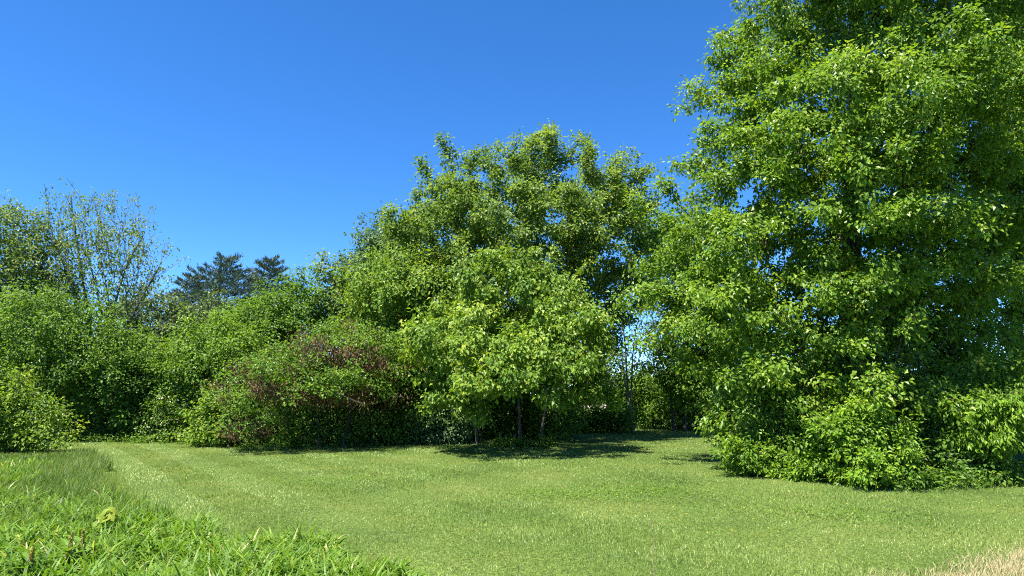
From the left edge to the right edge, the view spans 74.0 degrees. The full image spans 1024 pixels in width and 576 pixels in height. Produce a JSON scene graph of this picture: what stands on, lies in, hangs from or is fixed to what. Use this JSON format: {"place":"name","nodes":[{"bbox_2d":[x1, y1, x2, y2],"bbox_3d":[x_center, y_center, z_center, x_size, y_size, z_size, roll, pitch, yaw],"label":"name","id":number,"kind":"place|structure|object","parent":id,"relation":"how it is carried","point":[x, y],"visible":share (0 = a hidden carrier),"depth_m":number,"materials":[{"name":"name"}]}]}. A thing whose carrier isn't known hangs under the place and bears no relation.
{"place":"outdoors","nodes":[
{"label":"outdoors","id":0,"kind":"place"},
{"bbox_2d":[0,399,1023,575],"bbox_3d":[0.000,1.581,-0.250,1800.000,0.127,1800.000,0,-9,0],"label":"ground","id":1,"kind":"structure","parent":0,"point":[441,454],"depth_m":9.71,"materials":[{"name":"green plant"}]},
{"bbox_2d":[0,546,43,571],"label":"dock plant","id":2,"kind":"object","parent":1,"relation":"on","point":[30,557],"visible":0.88,"depth_m":5.87,"materials":[{"name":"green plant"}]},
{"bbox_2d":[0,363,91,453],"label":"shrub","id":3,"kind":"object","parent":1,"relation":"on","point":[29,431],"visible":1,"depth_m":19.52,"materials":[{"name":"green plant"}]},
{"bbox_2d":[0,189,102,433],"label":"broadleaf tree","id":4,"kind":"object","parent":1,"relation":"on","point":[19,255],"visible":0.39,"depth_m":28.85,"materials":[{"name":"green plant"}]},
{"bbox_2d":[34,530,88,570],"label":"dock plant","id":5,"kind":"object","parent":1,"relation":"on","point":[65,542],"visible":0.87,"depth_m":6.11,"materials":[{"name":"green plant"}]},
{"bbox_2d":[62,528,102,563],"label":"dock plant","id":6,"kind":"object","parent":1,"relation":"on","point":[81,541],"visible":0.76,"depth_m":6.20,"materials":[{"name":"green plant"}]},
{"bbox_2d":[0,276,165,440],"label":"shrub","id":7,"kind":"object","parent":1,"relation":"on","point":[52,353],"visible":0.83,"depth_m":24.19,"materials":[{"name":"green plant"}]},
{"bbox_2d":[0,446,177,530],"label":"tall grass","id":8,"kind":"structure","parent":1,"relation":"on","point":[76,469],"depth_m":11.45,"materials":[{"name":"green plant"}]},
{"bbox_2d":[17,176,190,426],"bbox_3d":[-18.509,0.789,30.262,7.241,11.382,6.266,0,-9,0],"label":"broadleaf tree","id":9,"kind":"object","parent":1,"relation":"on","point":[105,235],"visible":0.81,"depth_m":30.07,"materials":[{"name":"green plant"}]},
{"bbox_2d":[91,507,120,533],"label":"weed","id":10,"kind":"object","parent":1,"relation":"on","point":[108,516],"visible":0.61,"depth_m":7.62,"materials":[{"name":"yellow plant"}]},
{"bbox_2d":[23,329,194,441],"bbox_3d":[-14.628,3.678,25.530,5.494,4.216,4.933,0,-9,0],"label":"shrub","id":11,"kind":"object","parent":1,"relation":"on","point":[121,411],"visible":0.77,"depth_m":24.27,"materials":[{"name":"green plant"}]},
{"bbox_2d":[51,276,249,407],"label":"broadleaf tree","id":12,"kind":"object","parent":1,"relation":"on","point":[175,306],"visible":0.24,"depth_m":41.17,"materials":[{"name":"green plant"}]},
{"bbox_2d":[124,388,200,441],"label":"shrub","id":13,"kind":"object","parent":1,"relation":"on","point":[156,430],"visible":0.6,"depth_m":24.07,"materials":[{"name":"green plant"}]},
{"bbox_2d":[155,272,209,330],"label":"pine tree","id":14,"kind":"object","parent":1,"relation":"on","point":[186,284],"visible":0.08,"depth_m":59.87,"materials":[{"name":"green plant"}]},
{"bbox_2d":[123,303,290,437],"bbox_3d":[-11.102,3.201,25.677,6.550,5.187,4.854,0,-9,0],"label":"sapling","id":15,"kind":"object","parent":1,"relation":"on","point":[198,362],"visible":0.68,"depth_m":24.70,"materials":[{"name":"green plant"}]},
{"bbox_2d":[159,252,262,355],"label":"pine tree","id":16,"kind":"object","parent":1,"relation":"on","point":[232,281],"visible":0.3,"depth_m":57.80,"materials":[{"name":"green plant"}]},
{"bbox_2d":[166,363,262,447],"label":"shrub","id":17,"kind":"object","parent":1,"relation":"on","point":[209,415],"visible":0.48,"depth_m":21.66,"materials":[{"name":"green plant"}]},
{"bbox_2d":[0,452,444,575],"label":"broad grass","id":18,"kind":"structure","parent":1,"relation":"on","point":[141,542],"depth_m":6.46,"materials":[{"name":"green plant"}]},
{"bbox_2d":[234,254,312,347],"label":"pine tree","id":19,"kind":"object","parent":1,"relation":"on","point":[274,270],"visible":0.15,"depth_m":62.37,"materials":[{"name":"green plant"}]},
{"bbox_2d":[206,255,376,374],"bbox_3d":[-9.167,2.449,27.988,7.262,7.382,4.652,0,-9,0],"label":"sapling","id":20,"kind":"object","parent":1,"relation":"on","point":[270,315],"visible":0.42,"depth_m":27.29,"materials":[{"name":"green plant"}]},
{"bbox_2d":[195,309,426,449],"bbox_3d":[-6.103,2.956,21.428,7.334,4.398,6.528,0,-9,0],"label":"redbud tree","id":21,"kind":"object","parent":1,"relation":"on","point":[341,386],"visible":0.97,"depth_m":20.26,"materials":[{"name":"green plant"}]},
{"bbox_2d":[226,351,409,446],"bbox_3d":[-6.612,3.515,22.472,6.574,3.576,3.701,0,-9,0],"label":"shrub","id":22,"kind":"object","parent":1,"relation":"on","point":[356,426],"visible":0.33,"depth_m":21.74,"materials":[{"name":"green plant"}]},
{"bbox_2d":[306,248,360,429],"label":"sapling","id":23,"kind":"object","parent":1,"relation":"on","point":[334,282],"visible":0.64,"depth_m":27.09,"materials":[{"name":"green plant"}]},
{"bbox_2d":[322,208,442,362],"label":"broadleaf tree","id":24,"kind":"object","parent":1,"relation":"on","point":[367,239],"visible":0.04,"depth_m":29.22,"materials":[{"name":"green plant"}]},
{"bbox_2d":[337,368,449,445],"bbox_3d":[-3.858,3.902,23.098,4.152,3.032,3.586,0,-9,0],"label":"shrub","id":25,"kind":"object","parent":1,"relation":"on","point":[397,431],"visible":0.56,"depth_m":22.18,"materials":[{"name":"green plant"}]},
{"bbox_2d":[308,240,516,431],"bbox_3d":[-3.291,1.924,24.358,7.398,7.300,6.191,0,-9,0],"label":"sapling","id":26,"kind":"object","parent":1,"relation":"on","point":[383,299],"visible":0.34,"depth_m":23.22,"materials":[{"name":"green plant"}]},
{"bbox_2d":[399,392,478,444],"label":"shrub","id":27,"kind":"object","parent":1,"relation":"on","point":[443,434],"visible":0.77,"depth_m":22.07,"materials":[{"name":"green plant"}]},
{"bbox_2d":[4,342,999,407],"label":"woods","id":28,"kind":"object","parent":1,"relation":"on","point":[491,400],"visible":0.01,"depth_m":83.57,"materials":[{"name":"green plant"}]},
{"bbox_2d":[393,241,629,445],"bbox_3d":[-0.062,1.551,20.249,7.379,6.728,7.751,0,-9,0],"label":"box elder tree","id":29,"kind":"object","parent":1,"relation":"on","point":[539,354],"visible":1,"depth_m":18.94,"materials":[{"name":"green plant"}]},
{"bbox_2d":[470,429,561,446],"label":"shrub","id":30,"kind":"object","parent":1,"relation":"on","point":[509,442],"visible":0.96,"depth_m":21.37,"materials":[{"name":"green plant"}]},
{"bbox_2d":[368,118,667,436],"bbox_3d":[0.272,-0.532,25.978,12.327,12.686,7.997,0,-9,0],"label":"broadleaf tree","id":31,"kind":"object","parent":1,"relation":"on","point":[532,197],"visible":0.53,"depth_m":25.41,"materials":[{"name":"green plant"}]},
{"bbox_2d":[470,368,602,439],"bbox_3d":[-0.315,4.039,25.692,7.433,3.567,4.046,0,-9,0],"label":"shrub","id":32,"kind":"object","parent":1,"relation":"on","point":[506,421],"visible":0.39,"depth_m":24.82,"materials":[{"name":"green plant"}]},
{"bbox_2d":[77,422,1023,490],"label":"ground cover","id":33,"kind":"object","parent":1,"relation":"on","point":[938,479],"visible":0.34,"depth_m":12.30,"materials":[{"name":"green plant"}]},
{"bbox_2d":[548,398,656,432],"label":"shrub","id":34,"kind":"object","parent":1,"relation":"on","point":[619,423],"visible":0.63,"depth_m":28.86,"materials":[{"name":"green plant"}]},
{"bbox_2d":[236,441,998,532],"bbox_3d":[2.546,3.969,15.215,20.018,0.128,15.280,0,-9,0],"label":"lawn flower","id":35,"kind":"object","parent":1,"relation":"on","point":[616,494],"visible":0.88,"depth_m":11.04,"materials":[{"name":"yellow plant"}]},
{"bbox_2d":[565,334,692,428],"bbox_3d":[5.664,4.457,32.570,6.140,4.848,3.829,0,-9,0],"label":"shrub","id":36,"kind":"object","parent":1,"relation":"on","point":[651,406],"visible":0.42,"depth_m":32.02,"materials":[{"name":"green plant"}]},
{"bbox_2d":[606,281,667,431],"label":"sapling","id":37,"kind":"object","parent":1,"relation":"on","point":[626,380],"visible":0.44,"depth_m":29.73,"materials":[{"name":"green plant"}]},
{"bbox_2d":[647,509,654,575],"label":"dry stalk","id":38,"kind":"object","parent":1,"relation":"on","point":[652,548],"visible":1,"depth_m":5.81,"materials":[{"name":"plant"}]},
{"bbox_2d":[615,202,767,431],"bbox_3d":[8.350,1.233,31.254,6.730,10.790,5.434,0,-9,0],"label":"broadleaf tree","id":39,"kind":"object","parent":1,"relation":"on","point":[689,392],"visible":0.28,"depth_m":30.37,"materials":[{"name":"green plant"}]},
{"bbox_2d":[651,365,753,429],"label":"shrub","id":40,"kind":"object","parent":1,"relation":"on","point":[692,418],"visible":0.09,"depth_m":32.70,"materials":[{"name":"green plant"}]},
{"bbox_2d":[706,374,839,479],"bbox_3d":[5.280,2.836,13.918,2.865,2.225,2.939,0,-9,0],"label":"shrub","id":41,"kind":"object","parent":1,"relation":"on","point":[786,415],"visible":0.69,"depth_m":13.51,"materials":[{"name":"green plant"}]},
{"bbox_2d":[716,429,841,483],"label":"shrub","id":42,"kind":"object","parent":1,"relation":"on","point":[745,460],"visible":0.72,"depth_m":13.02,"materials":[{"name":"green plant"}]},
{"bbox_2d":[606,0,1023,457],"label":"oak tree","id":43,"kind":"object","parent":1,"relation":"on","point":[908,163],"visible":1,"depth_m":14.56,"materials":[{"name":"green plant"}]},
{"bbox_2d":[787,391,928,490],"bbox_3d":[6.356,2.790,12.457,2.338,1.851,2.358,0,-9,0],"label":"shrub","id":44,"kind":"object","parent":1,"relation":"on","point":[857,441],"visible":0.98,"depth_m":12.14,"materials":[{"name":"green plant"}]},
{"bbox_2d":[729,279,1023,432],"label":"shrub","id":45,"kind":"object","parent":1,"relation":"on","point":[907,378],"visible":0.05,"depth_m":16.39,"materials":[{"name":"green plant"}]},
{"bbox_2d":[850,299,963,412],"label":"sapling","id":46,"kind":"object","parent":1,"relation":"on","point":[909,355],"visible":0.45,"depth_m":14.44,"materials":[{"name":"green plant"}]},
{"bbox_2d":[886,396,1023,486],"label":"shrub","id":47,"kind":"object","parent":1,"relation":"on","point":[934,454],"visible":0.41,"depth_m":12.58,"materials":[{"name":"green plant"}]},
{"bbox_2d":[898,363,1023,465],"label":"shrub","id":48,"kind":"object","parent":1,"relation":"on","point":[997,426],"visible":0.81,"depth_m":12.50,"materials":[{"name":"green plant"}]},
{"bbox_2d":[916,0,1023,453],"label":"oak tree","id":49,"kind":"object","parent":1,"relation":"on","point":[1015,311],"visible":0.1,"depth_m":19.77,"materials":[{"name":"green plant"}]},
{"bbox_2d":[0,0,1023,394],"label":"sky","id":50,"kind":"structure","parent":0,"point":[256,129],"materials":[{"name":"blue"}]},
{"bbox_2d":[196,467,960,533],"bbox_3d":[0.104,3.454,11.712,12.784,0.101,4.658,-3,-10,20],"label":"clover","id":51,"kind":"object","parent":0,"point":[609,489],"visible":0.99,"depth_m":11.02,"materials":[{"name":"green plant"}]},
{"bbox_2d":[174,502,1023,575],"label":"mown grass","id":52,"kind":"structure","parent":0,"point":[653,550],"depth_m":7.59,"materials":[{"name":"green plant"}]},
{"bbox_2d":[239,425,1023,491],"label":"fringe grass","id":53,"kind":"structure","parent":0,"point":[266,448],"depth_m":20.32,"materials":[{"name":"green plant"}]},
{"bbox_2d":[855,539,1023,575],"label":"dry grass","id":54,"kind":"structure","parent":0,"point":[1003,571],"depth_m":6.44,"materials":[{"name":"plant"}]}
]}

